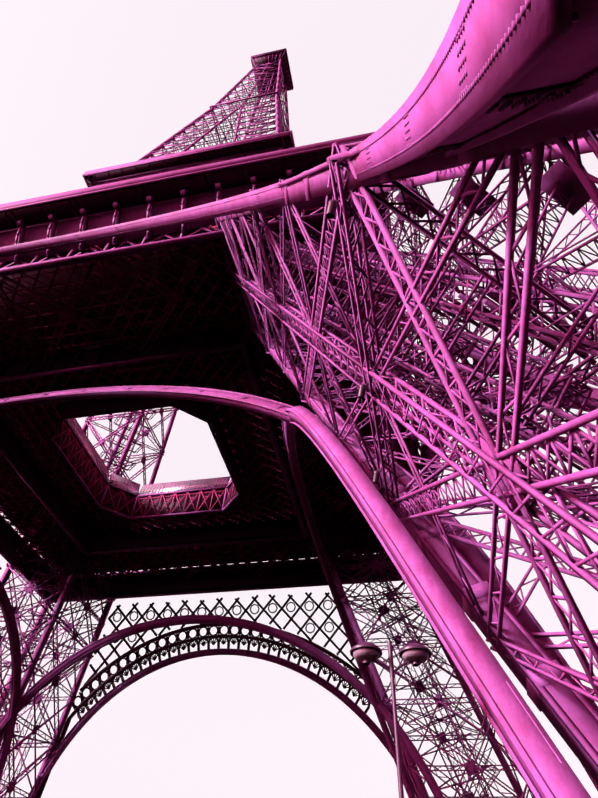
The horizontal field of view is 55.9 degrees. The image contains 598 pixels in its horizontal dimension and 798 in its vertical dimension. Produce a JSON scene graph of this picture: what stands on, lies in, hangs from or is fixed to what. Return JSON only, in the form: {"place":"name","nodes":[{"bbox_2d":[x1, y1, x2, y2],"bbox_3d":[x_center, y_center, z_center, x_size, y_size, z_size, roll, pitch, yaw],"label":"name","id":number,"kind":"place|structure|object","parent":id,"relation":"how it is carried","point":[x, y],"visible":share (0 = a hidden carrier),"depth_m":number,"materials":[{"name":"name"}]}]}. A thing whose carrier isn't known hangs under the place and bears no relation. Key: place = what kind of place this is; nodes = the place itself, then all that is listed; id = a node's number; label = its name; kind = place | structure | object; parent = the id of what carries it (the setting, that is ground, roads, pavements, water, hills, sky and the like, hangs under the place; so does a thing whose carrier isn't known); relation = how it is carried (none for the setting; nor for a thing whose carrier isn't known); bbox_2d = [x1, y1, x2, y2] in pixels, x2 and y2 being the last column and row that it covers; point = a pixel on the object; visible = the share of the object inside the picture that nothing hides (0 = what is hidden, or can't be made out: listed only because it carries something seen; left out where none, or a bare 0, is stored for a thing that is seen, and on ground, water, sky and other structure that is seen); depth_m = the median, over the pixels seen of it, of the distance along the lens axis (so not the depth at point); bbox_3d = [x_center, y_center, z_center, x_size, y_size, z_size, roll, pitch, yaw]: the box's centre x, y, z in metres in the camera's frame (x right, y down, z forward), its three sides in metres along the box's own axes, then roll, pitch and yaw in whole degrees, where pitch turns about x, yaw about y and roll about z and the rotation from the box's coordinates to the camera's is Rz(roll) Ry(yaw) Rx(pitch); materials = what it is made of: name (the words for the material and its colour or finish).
{"place":"outdoors","nodes":[
{"label":"outdoors","id":0,"kind":"place"},
{"bbox_2d":[0,0,597,797],"label":"sky","id":1,"kind":"structure","parent":0,"point":[86,85],"materials":[{"name":"white"}]},
{"label":"esplanade","id":2,"kind":"structure","parent":0,"visible":0},
{"bbox_2d":[0,0,597,797],"bbox_3d":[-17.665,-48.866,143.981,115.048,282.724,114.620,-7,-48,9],"label":"tower","id":3,"kind":"structure","parent":2,"relation":"on","point":[508,84],"depth_m":24.14,"materials":[{"name":"metal"}]},
{"bbox_2d":[68,419,231,494],"bbox_3d":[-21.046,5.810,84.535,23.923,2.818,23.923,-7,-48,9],"label":"railing","id":4,"kind":"object","parent":3,"relation":"on","point":[96,455],"visible":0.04,"depth_m":91.81,"materials":[{"name":"pink metal"}]},
{"bbox_2d":[0,207,394,589],"bbox_3d":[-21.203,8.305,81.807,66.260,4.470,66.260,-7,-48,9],"label":"platform underside","id":5,"kind":"object","parent":3,"relation":"attached to","point":[68,314],"visible":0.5,"depth_m":76.91,"materials":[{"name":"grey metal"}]},
{"bbox_2d":[0,49,412,598],"bbox_3d":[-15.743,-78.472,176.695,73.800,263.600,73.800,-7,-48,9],"label":"eiffel tower decks and skins","id":6,"kind":"object","parent":3,"relation":"attached to","point":[10,541],"visible":0.29,"depth_m":79.09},
{"bbox_2d":[0,324,527,797],"bbox_3d":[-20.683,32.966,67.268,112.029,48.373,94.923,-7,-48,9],"label":"eiffel tower arches","id":7,"kind":"object","parent":3,"relation":"attached to","point":[248,638],"visible":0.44,"depth_m":99.41,"materials":[{"name":"metal"}]},
{"bbox_2d":[326,197,389,501],"bbox_3d":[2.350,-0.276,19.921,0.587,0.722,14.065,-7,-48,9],"label":"floodlights on pillar","id":8,"kind":"object","parent":3,"relation":"attached to","point":[331,208],"visible":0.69,"depth_m":19.68,"materials":[{"name":"purple"}]},
{"bbox_2d":[350,640,431,797],"bbox_3d":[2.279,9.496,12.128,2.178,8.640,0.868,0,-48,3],"label":"street lamp pole and arms","id":9,"kind":"object","parent":2,"relation":"on","point":[391,670],"visible":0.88,"depth_m":14.74},
{"bbox_2d":[353,646,428,663],"bbox_3d":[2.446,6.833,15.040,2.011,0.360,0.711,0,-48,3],"label":"street lamp globes","id":10,"kind":"object","parent":9,"relation":"on","point":[362,653],"visible":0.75,"depth_m":14.84,"materials":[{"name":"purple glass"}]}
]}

